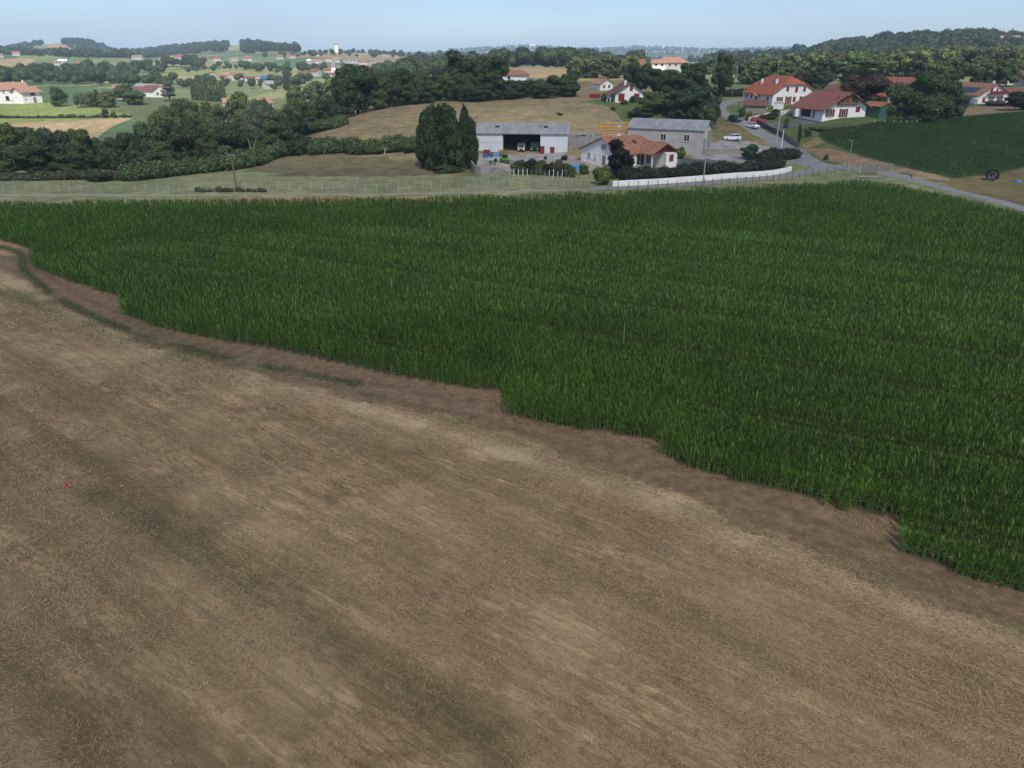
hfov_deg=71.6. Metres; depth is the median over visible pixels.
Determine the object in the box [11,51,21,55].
house
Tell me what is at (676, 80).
broadleaf tree
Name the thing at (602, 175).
bush
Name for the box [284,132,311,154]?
bush
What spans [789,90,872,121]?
house
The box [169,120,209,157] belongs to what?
broadleaf tree
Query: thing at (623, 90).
house
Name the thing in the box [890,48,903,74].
broadleaf tree
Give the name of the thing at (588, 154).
window
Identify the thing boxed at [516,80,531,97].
broadleaf tree
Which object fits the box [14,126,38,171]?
broadleaf tree
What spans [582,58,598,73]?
broadleaf tree
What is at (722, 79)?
tall tree
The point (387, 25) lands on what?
sky
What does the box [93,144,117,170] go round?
broadleaf tree
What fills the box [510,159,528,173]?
bush
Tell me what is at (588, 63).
broadleaf tree
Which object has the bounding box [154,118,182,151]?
broadleaf tree
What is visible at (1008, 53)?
broadleaf tree
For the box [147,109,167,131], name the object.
broadleaf tree
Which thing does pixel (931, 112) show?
broadleaf tree
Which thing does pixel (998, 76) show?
broadleaf tree
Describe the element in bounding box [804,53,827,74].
broadleaf tree
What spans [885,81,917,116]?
broadleaf tree
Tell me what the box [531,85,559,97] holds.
broadleaf tree
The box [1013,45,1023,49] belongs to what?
broadleaf tree
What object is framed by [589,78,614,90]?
house
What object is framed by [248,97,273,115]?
broadleaf tree
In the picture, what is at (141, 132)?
broadleaf tree
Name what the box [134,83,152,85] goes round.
farm shed
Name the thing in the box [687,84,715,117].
broadleaf tree
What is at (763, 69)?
broadleaf tree
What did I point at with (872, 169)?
cattle hurdle
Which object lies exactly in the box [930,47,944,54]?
broadleaf tree
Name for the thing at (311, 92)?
broadleaf tree
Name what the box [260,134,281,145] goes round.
broadleaf tree
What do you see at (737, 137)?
car
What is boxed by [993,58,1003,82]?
broadleaf tree
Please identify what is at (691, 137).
warehouse
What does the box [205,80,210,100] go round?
poplar tree
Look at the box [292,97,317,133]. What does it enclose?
broadleaf tree
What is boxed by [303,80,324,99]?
broadleaf tree
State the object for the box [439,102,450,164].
poplar tree
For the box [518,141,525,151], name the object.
truck
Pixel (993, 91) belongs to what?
house
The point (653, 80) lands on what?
broadleaf tree
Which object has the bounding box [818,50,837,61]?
broadleaf tree
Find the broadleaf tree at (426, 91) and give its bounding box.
[413,85,436,102]
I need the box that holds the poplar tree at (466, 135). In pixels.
[459,103,473,169]
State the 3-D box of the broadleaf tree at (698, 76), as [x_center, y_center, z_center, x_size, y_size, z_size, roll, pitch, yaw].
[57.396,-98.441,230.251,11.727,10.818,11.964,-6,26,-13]
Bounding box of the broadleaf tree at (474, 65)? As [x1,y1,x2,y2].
[460,57,484,80]
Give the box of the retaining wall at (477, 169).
[470,160,510,174]
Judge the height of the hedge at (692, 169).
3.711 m
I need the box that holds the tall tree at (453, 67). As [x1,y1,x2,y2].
[440,49,468,83]
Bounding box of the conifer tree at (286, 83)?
[284,73,290,89]
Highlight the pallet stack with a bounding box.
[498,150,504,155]
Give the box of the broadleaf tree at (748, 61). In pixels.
[737,58,754,83]
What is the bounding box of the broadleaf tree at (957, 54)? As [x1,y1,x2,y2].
[952,52,962,58]
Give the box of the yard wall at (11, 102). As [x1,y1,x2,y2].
[0,101,23,103]
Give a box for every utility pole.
[227,153,236,186]
[702,151,706,185]
[774,113,780,147]
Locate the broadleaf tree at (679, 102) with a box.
[666,89,697,118]
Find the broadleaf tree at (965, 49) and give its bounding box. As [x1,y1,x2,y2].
[955,46,986,57]
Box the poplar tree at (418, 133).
[414,108,425,167]
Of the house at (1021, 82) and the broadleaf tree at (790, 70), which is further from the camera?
the house at (1021, 82)
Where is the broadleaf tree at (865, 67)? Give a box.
[827,57,890,83]
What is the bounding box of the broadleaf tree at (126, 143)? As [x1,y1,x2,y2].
[113,132,149,165]
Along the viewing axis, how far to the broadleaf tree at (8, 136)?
150.74 m
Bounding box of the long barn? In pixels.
[885,77,915,101]
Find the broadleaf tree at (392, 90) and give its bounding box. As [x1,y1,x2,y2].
[382,82,405,105]
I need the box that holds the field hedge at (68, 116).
[0,113,131,118]
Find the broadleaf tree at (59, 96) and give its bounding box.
[49,86,68,105]
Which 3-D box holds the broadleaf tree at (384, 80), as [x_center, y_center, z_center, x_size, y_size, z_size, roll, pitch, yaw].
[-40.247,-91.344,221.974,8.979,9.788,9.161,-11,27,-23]
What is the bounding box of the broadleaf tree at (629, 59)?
[622,55,639,73]
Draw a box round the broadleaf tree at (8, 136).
[0,122,29,171]
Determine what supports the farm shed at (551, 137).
on the ground
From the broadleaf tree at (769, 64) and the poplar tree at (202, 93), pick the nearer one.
the broadleaf tree at (769, 64)
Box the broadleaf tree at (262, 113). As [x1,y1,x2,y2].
[254,105,278,129]
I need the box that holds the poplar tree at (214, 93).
[211,79,217,101]
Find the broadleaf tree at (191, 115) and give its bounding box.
[181,107,205,126]
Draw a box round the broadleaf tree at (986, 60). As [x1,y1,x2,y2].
[971,58,996,75]
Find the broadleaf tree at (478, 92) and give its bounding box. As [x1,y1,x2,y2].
[460,85,491,101]
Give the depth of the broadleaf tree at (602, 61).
393.47 m
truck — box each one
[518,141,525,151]
[530,141,539,150]
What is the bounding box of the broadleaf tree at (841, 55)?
[836,52,845,73]
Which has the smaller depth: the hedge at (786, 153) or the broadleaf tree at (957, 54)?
the hedge at (786, 153)
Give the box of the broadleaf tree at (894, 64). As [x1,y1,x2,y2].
[884,53,905,76]
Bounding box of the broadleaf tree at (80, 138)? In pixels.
[67,128,95,169]
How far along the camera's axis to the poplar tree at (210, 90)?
434.25 m
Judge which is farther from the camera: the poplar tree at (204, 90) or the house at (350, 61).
the house at (350, 61)
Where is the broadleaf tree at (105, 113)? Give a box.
[101,109,108,117]
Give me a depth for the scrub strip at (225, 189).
119.14 m
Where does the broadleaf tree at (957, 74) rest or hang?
on the ground
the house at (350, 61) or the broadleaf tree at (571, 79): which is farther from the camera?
the house at (350, 61)
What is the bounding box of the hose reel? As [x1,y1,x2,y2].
[984,169,999,181]
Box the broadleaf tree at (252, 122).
[240,114,262,132]
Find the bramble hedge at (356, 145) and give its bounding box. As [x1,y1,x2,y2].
[304,133,416,154]
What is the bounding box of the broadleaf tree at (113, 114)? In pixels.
[110,111,116,117]
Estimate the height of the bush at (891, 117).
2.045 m
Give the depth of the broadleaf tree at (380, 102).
213.91 m
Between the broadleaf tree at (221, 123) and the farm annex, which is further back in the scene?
the farm annex
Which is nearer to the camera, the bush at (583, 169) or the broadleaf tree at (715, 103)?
the bush at (583, 169)
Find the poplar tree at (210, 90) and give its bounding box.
[208,79,213,100]
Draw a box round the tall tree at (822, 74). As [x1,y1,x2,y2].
[810,59,838,87]
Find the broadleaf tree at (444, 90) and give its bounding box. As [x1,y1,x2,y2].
[431,73,459,100]
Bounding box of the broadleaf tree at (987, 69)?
[963,60,997,82]
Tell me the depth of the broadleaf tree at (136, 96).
387.00 m
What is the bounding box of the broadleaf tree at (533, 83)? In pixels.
[527,78,548,95]
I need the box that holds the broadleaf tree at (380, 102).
[367,89,389,109]
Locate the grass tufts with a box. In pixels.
[0,244,1023,767]
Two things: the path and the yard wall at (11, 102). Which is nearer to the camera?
the path
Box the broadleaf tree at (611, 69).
[601,55,621,78]
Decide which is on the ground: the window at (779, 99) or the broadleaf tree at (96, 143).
the broadleaf tree at (96, 143)
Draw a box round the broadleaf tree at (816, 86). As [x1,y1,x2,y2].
[812,83,825,89]
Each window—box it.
[586,152,591,157]
[636,154,643,165]
[645,155,650,164]
[660,133,665,140]
[683,134,689,141]
[777,97,782,101]
[825,109,834,116]
[838,109,847,117]
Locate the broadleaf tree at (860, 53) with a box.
[844,51,870,60]
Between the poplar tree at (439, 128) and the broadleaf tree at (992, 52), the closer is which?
the poplar tree at (439, 128)
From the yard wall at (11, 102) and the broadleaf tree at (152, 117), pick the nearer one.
the broadleaf tree at (152, 117)
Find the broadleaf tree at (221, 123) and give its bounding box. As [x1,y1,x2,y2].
[217,119,240,127]
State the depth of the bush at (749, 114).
197.23 m
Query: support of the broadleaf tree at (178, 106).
on the ground
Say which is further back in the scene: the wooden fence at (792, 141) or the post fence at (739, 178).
the wooden fence at (792, 141)
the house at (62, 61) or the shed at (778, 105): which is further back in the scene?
the house at (62, 61)
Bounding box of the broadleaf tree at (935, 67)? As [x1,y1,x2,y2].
[922,62,943,76]
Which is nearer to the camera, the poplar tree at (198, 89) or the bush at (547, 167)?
the bush at (547, 167)
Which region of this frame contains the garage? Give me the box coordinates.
[742,100,768,112]
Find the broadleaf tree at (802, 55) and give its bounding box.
[799,53,809,61]
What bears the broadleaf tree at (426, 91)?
on the ground
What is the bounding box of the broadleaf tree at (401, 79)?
[388,67,414,102]
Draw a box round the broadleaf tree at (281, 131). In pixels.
[263,122,293,141]
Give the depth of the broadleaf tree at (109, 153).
151.36 m
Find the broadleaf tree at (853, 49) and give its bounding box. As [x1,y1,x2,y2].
[846,47,861,53]
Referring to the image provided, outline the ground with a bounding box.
[0,43,1023,767]
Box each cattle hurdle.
[859,166,879,173]
[874,163,892,170]
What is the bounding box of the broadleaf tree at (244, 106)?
[234,97,257,123]
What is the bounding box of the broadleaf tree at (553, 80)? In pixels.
[544,75,564,94]
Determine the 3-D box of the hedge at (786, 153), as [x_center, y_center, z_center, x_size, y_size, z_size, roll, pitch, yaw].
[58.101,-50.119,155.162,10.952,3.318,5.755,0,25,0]
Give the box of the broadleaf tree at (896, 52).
[885,50,902,76]
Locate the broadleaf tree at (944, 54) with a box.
[932,48,957,60]
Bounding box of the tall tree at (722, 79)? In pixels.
[710,51,734,99]
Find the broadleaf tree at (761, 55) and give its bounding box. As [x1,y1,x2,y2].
[757,52,771,57]
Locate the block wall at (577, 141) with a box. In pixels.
[569,135,622,146]
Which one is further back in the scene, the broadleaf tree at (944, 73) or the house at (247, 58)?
the house at (247, 58)
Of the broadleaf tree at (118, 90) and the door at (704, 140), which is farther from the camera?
the broadleaf tree at (118, 90)
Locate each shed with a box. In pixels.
[131,86,143,91]
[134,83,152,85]
[260,75,283,79]
[476,122,569,154]
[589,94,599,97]
[773,101,783,108]
[865,101,891,118]
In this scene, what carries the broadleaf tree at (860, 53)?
on the ground
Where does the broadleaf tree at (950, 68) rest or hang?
on the ground
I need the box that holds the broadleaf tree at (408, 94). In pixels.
[397,84,420,104]
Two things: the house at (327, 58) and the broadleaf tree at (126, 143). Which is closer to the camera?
the broadleaf tree at (126, 143)
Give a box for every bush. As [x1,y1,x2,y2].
[84,168,113,181]
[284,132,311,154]
[403,144,414,152]
[432,164,463,173]
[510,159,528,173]
[521,158,536,173]
[533,160,545,174]
[543,162,553,174]
[552,158,564,175]
[563,163,576,176]
[578,164,589,174]
[592,165,610,183]
[601,92,606,100]
[620,100,628,104]
[629,96,636,102]
[677,147,685,158]
[739,107,745,116]
[746,110,751,119]
[783,118,789,127]
[798,123,801,141]
[804,129,811,136]
[886,115,902,121]
[910,114,927,122]
[984,100,1008,105]
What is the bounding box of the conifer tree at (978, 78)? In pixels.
[972,74,983,82]
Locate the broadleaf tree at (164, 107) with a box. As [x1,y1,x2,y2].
[151,105,167,117]
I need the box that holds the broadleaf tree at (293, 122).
[276,114,302,133]
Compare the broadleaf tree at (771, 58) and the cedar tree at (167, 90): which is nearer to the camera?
the cedar tree at (167, 90)
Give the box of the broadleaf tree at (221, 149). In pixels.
[216,145,240,155]
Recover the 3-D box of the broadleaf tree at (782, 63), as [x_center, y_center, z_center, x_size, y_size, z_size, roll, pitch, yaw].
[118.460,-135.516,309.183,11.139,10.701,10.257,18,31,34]
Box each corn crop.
[0,179,1023,591]
[818,111,1023,177]
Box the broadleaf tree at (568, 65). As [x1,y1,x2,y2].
[564,59,574,74]
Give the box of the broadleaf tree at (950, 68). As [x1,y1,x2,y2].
[934,59,954,79]
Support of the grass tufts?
on the ground
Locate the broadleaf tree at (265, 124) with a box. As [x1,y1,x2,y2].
[258,122,270,133]
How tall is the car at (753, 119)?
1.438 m
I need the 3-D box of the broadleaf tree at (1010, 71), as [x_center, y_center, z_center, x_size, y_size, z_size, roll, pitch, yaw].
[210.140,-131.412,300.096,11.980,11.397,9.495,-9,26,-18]
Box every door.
[540,146,544,153]
[601,155,606,164]
[702,138,705,153]
[706,130,710,147]
[785,96,791,104]
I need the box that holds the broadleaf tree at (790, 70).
[775,65,797,77]
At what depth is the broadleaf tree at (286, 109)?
212.61 m
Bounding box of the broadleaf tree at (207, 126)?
[198,120,221,142]
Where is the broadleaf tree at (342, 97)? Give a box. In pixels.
[329,76,358,115]
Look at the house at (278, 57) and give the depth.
1042.23 m
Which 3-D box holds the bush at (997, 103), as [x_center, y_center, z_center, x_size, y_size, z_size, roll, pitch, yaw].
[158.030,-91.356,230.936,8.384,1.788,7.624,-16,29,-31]
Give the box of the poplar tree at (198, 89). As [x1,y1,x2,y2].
[196,78,200,100]
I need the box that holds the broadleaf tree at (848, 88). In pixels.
[841,82,861,96]
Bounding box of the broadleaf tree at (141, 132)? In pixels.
[132,121,168,144]
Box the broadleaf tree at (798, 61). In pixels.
[781,52,811,69]
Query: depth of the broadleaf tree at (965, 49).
385.34 m
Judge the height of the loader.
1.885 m
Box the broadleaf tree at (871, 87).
[839,72,892,101]
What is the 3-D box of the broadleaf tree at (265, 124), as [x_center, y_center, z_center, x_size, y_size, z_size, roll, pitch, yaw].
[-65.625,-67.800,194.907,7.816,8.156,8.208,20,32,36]
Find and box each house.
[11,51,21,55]
[57,59,67,64]
[136,55,143,59]
[139,85,162,96]
[172,55,181,59]
[213,57,222,60]
[218,74,227,79]
[221,98,230,105]
[231,72,243,80]
[242,56,252,60]
[243,76,260,80]
[255,97,273,106]
[261,80,273,88]
[275,55,283,59]
[309,69,321,75]
[311,59,317,63]
[322,72,334,77]
[324,56,331,61]
[343,60,357,63]
[358,60,367,64]
[502,70,529,80]
[578,120,680,167]
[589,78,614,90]
[605,80,643,102]
[622,59,645,66]
[651,59,666,69]
[661,57,689,72]
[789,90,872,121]
[825,84,841,90]
[962,80,1009,103]
[1000,70,1023,84]
[1005,88,1023,101]
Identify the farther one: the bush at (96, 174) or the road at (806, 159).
the road at (806, 159)
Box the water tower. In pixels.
[334,43,338,52]
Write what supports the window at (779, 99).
in the farmhouse at (786, 90)
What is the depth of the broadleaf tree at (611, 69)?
385.25 m
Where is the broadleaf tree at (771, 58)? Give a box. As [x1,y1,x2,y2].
[766,56,780,60]
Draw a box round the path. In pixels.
[0,189,589,195]
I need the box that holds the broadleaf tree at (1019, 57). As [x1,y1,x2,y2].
[1012,54,1023,64]
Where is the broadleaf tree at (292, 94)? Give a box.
[285,84,304,101]
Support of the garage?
on the ground
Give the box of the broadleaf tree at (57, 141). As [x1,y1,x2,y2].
[34,127,80,171]
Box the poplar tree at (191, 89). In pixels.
[189,78,193,99]
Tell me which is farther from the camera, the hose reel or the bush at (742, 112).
the bush at (742, 112)
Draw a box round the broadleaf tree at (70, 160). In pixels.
[46,150,88,171]
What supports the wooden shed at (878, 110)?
on the ground
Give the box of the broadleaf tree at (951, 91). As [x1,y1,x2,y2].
[935,79,963,119]
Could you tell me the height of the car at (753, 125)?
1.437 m
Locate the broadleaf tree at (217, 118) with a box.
[202,115,226,123]
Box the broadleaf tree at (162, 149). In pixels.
[150,141,182,159]
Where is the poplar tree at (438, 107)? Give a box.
[436,103,441,114]
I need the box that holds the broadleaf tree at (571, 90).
[559,83,579,96]
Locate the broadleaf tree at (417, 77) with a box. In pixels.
[403,71,432,86]
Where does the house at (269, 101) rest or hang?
on the ground
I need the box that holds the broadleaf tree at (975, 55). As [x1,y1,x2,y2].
[962,47,988,76]
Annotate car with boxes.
[723,134,740,140]
[727,114,742,121]
[745,122,759,128]
[750,117,766,122]
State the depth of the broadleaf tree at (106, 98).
369.75 m
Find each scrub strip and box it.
[194,186,266,192]
[808,120,898,131]
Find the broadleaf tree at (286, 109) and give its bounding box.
[270,101,294,121]
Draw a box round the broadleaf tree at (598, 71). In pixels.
[593,57,602,77]
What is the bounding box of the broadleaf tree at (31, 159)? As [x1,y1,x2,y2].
[9,145,55,173]
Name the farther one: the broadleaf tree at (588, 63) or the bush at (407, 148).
the broadleaf tree at (588, 63)
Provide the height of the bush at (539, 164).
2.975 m
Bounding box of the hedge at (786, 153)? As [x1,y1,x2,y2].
[753,147,802,160]
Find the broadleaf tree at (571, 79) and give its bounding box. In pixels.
[558,74,580,90]
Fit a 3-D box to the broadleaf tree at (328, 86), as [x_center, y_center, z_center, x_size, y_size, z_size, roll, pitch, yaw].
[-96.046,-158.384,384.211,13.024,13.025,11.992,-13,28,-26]
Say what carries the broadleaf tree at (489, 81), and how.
on the ground
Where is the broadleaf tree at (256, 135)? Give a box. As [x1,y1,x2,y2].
[241,128,266,148]
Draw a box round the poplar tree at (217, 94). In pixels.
[214,80,219,101]
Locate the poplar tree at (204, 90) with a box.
[202,79,207,100]
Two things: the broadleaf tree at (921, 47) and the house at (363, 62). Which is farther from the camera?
the house at (363, 62)
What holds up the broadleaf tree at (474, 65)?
on the ground
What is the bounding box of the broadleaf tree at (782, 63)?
[771,59,797,74]
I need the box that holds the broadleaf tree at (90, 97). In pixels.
[83,91,95,106]
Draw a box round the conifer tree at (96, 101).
[94,89,100,106]
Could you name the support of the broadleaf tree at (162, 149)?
on the ground
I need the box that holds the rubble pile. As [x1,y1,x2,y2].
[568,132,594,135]
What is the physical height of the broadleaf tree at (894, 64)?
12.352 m
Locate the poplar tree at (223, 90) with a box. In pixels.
[221,79,226,97]
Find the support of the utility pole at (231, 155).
on the ground
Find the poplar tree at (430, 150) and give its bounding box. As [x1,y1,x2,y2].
[419,106,441,170]
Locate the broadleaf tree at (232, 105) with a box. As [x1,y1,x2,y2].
[223,90,247,123]
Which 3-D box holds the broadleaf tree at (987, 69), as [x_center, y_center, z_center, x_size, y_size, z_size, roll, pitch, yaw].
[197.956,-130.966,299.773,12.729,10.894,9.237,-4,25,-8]
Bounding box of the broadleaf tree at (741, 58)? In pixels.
[735,55,749,73]
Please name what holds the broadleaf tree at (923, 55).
on the ground
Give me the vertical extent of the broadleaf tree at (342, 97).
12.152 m
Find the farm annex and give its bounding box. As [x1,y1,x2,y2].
[9,86,42,103]
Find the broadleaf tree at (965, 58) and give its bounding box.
[960,52,969,75]
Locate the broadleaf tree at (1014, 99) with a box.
[1003,91,1023,109]
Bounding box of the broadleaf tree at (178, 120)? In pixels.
[162,115,183,126]
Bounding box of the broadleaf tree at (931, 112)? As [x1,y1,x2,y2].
[901,94,948,120]
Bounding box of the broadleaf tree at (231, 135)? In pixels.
[209,121,249,150]
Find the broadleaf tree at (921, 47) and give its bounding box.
[915,45,935,55]
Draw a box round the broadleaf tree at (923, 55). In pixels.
[900,49,933,72]
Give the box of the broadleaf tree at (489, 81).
[473,72,506,99]
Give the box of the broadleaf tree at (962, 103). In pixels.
[953,92,970,117]
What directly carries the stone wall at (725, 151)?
on the ground
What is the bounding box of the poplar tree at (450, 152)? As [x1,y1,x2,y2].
[441,107,464,170]
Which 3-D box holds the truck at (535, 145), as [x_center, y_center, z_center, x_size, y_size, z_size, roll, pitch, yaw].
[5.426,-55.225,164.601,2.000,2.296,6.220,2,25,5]
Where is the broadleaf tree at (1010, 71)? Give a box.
[997,58,1022,86]
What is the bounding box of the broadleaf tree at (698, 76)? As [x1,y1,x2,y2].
[680,62,708,87]
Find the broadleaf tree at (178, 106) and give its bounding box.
[166,97,201,118]
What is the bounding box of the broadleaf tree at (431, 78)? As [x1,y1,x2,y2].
[423,73,441,99]
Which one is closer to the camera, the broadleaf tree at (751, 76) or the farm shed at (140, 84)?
the broadleaf tree at (751, 76)
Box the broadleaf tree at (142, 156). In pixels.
[129,149,158,162]
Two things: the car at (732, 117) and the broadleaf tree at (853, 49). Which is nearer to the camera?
the car at (732, 117)
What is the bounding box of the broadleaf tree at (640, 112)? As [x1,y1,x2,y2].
[627,107,653,117]
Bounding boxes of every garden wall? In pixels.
[612,166,791,185]
[748,109,791,121]
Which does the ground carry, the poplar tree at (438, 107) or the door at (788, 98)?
the poplar tree at (438, 107)
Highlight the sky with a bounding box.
[0,0,1023,52]
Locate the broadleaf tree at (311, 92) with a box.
[304,86,319,100]
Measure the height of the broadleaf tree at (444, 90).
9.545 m
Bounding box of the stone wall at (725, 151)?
[706,148,740,153]
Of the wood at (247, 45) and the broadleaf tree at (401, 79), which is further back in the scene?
the wood at (247, 45)
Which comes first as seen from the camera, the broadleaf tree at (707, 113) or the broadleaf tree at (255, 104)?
the broadleaf tree at (707, 113)
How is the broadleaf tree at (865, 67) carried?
on the ground
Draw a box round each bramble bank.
[0,169,121,180]
[115,140,294,180]
[299,114,348,134]
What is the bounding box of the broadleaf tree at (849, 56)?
[843,53,870,75]
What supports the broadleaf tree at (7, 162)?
on the ground
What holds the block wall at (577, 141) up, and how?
on the ground
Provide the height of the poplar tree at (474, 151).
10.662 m
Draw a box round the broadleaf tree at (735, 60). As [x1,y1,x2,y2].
[728,54,738,68]
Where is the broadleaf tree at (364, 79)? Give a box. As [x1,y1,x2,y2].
[330,63,380,113]
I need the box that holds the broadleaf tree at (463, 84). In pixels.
[449,76,477,100]
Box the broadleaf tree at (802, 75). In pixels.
[795,69,812,86]
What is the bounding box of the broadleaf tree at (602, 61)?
[597,55,609,78]
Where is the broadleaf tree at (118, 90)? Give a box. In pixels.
[110,83,132,98]
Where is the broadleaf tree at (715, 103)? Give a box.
[707,96,721,122]
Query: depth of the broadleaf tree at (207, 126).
160.04 m
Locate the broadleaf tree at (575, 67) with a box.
[570,57,583,75]
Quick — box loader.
[499,154,513,163]
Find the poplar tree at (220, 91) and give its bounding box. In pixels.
[218,81,222,101]
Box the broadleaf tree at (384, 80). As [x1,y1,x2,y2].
[374,75,389,106]
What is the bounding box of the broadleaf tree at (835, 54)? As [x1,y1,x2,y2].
[827,50,839,61]
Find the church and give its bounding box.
[324,59,336,71]
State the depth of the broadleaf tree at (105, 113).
325.25 m
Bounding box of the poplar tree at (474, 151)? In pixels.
[466,116,479,168]
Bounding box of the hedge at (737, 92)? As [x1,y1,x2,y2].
[714,88,746,96]
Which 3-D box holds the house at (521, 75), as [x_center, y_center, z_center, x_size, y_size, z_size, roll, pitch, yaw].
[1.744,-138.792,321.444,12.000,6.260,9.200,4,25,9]
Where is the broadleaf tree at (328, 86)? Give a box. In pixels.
[322,79,333,99]
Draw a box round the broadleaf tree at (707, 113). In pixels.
[698,106,717,124]
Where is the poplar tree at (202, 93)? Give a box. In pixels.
[199,78,204,100]
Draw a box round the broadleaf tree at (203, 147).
[191,138,218,157]
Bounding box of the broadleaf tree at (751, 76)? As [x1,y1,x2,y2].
[735,63,760,83]
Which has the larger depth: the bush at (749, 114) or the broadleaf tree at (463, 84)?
the broadleaf tree at (463, 84)
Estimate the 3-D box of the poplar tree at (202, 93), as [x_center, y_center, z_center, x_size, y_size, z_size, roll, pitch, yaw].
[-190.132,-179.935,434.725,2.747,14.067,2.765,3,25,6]
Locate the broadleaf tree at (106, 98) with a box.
[96,90,115,107]
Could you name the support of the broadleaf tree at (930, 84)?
on the ground
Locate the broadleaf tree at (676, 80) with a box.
[659,69,694,93]
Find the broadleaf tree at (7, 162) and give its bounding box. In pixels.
[0,145,19,172]
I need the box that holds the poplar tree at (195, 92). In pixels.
[193,79,198,99]
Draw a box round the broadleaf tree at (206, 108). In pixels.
[199,101,228,120]
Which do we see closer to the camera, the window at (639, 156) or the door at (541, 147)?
the window at (639, 156)
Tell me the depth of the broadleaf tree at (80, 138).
157.58 m
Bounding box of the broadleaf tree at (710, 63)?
[703,57,717,75]
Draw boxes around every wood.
[3,37,301,57]
[355,37,866,66]
[806,27,1023,55]
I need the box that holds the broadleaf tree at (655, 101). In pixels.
[635,91,672,113]
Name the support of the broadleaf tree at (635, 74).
on the ground
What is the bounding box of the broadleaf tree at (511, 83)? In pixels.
[497,79,517,98]
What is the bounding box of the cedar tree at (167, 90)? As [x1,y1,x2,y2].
[160,81,175,100]
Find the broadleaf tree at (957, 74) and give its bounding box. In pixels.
[948,58,965,80]
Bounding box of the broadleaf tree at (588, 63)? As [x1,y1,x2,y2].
[578,55,597,77]
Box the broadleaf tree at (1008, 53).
[990,46,1022,61]
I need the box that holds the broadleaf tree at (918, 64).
[900,59,929,76]
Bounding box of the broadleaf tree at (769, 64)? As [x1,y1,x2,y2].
[766,60,777,73]
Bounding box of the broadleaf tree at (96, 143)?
[87,137,106,170]
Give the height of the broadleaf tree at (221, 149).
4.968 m
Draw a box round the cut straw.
[0,245,1023,767]
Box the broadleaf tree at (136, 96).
[122,90,145,104]
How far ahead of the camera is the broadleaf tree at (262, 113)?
222.83 m
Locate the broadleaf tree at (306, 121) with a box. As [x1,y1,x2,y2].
[301,116,316,132]
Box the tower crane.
[599,122,628,135]
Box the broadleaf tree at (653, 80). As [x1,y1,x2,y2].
[643,68,669,93]
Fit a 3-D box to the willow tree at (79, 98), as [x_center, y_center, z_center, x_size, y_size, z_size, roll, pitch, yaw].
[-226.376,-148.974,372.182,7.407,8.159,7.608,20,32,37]
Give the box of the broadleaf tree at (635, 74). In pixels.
[622,61,652,89]
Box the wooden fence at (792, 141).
[757,120,799,147]
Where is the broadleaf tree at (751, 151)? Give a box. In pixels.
[740,143,758,158]
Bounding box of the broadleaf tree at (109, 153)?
[99,136,120,168]
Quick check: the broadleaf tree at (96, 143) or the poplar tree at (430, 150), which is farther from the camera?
the broadleaf tree at (96, 143)
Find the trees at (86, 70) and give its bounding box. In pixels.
[0,29,1020,89]
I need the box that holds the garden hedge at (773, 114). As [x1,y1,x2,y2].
[758,109,779,120]
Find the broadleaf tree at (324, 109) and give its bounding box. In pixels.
[314,99,337,118]
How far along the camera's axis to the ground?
34.19 m
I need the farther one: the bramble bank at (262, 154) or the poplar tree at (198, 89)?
the poplar tree at (198, 89)
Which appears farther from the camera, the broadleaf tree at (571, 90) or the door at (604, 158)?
the broadleaf tree at (571, 90)
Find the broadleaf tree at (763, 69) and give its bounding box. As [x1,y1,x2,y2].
[751,58,770,81]
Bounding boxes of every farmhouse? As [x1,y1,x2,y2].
[0,80,27,100]
[742,75,814,105]
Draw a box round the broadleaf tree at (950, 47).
[946,45,958,50]
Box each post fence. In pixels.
[1,183,409,192]
[306,175,568,187]
[422,180,588,191]
[513,168,579,177]
[608,163,862,188]
[803,150,867,167]
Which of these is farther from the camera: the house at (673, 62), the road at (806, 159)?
the house at (673, 62)
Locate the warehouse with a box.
[626,118,712,155]
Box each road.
[589,165,1023,210]
[720,98,841,170]
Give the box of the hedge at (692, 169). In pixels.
[616,155,786,180]
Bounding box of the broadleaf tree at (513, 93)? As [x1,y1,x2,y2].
[503,87,523,98]
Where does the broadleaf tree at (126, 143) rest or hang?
on the ground
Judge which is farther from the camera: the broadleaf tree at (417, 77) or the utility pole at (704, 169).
the broadleaf tree at (417, 77)
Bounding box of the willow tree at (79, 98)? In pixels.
[72,92,87,106]
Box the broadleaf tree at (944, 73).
[936,64,949,79]
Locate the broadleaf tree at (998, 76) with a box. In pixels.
[972,57,1004,82]
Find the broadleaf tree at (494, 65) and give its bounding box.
[480,54,509,98]
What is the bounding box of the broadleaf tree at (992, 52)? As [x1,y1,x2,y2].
[986,47,1006,57]
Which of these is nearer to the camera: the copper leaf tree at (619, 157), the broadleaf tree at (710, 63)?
the copper leaf tree at (619, 157)
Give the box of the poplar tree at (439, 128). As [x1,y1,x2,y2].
[427,103,444,165]
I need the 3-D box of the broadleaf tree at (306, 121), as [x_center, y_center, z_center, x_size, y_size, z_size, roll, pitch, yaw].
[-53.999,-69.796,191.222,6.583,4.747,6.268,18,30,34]
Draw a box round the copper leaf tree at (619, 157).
[607,138,635,174]
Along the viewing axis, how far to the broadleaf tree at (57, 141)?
148.69 m
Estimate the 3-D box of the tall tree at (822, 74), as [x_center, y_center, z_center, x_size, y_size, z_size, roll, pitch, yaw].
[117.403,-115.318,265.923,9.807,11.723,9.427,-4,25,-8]
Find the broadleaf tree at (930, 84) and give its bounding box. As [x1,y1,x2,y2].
[905,70,946,113]
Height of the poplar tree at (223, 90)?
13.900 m

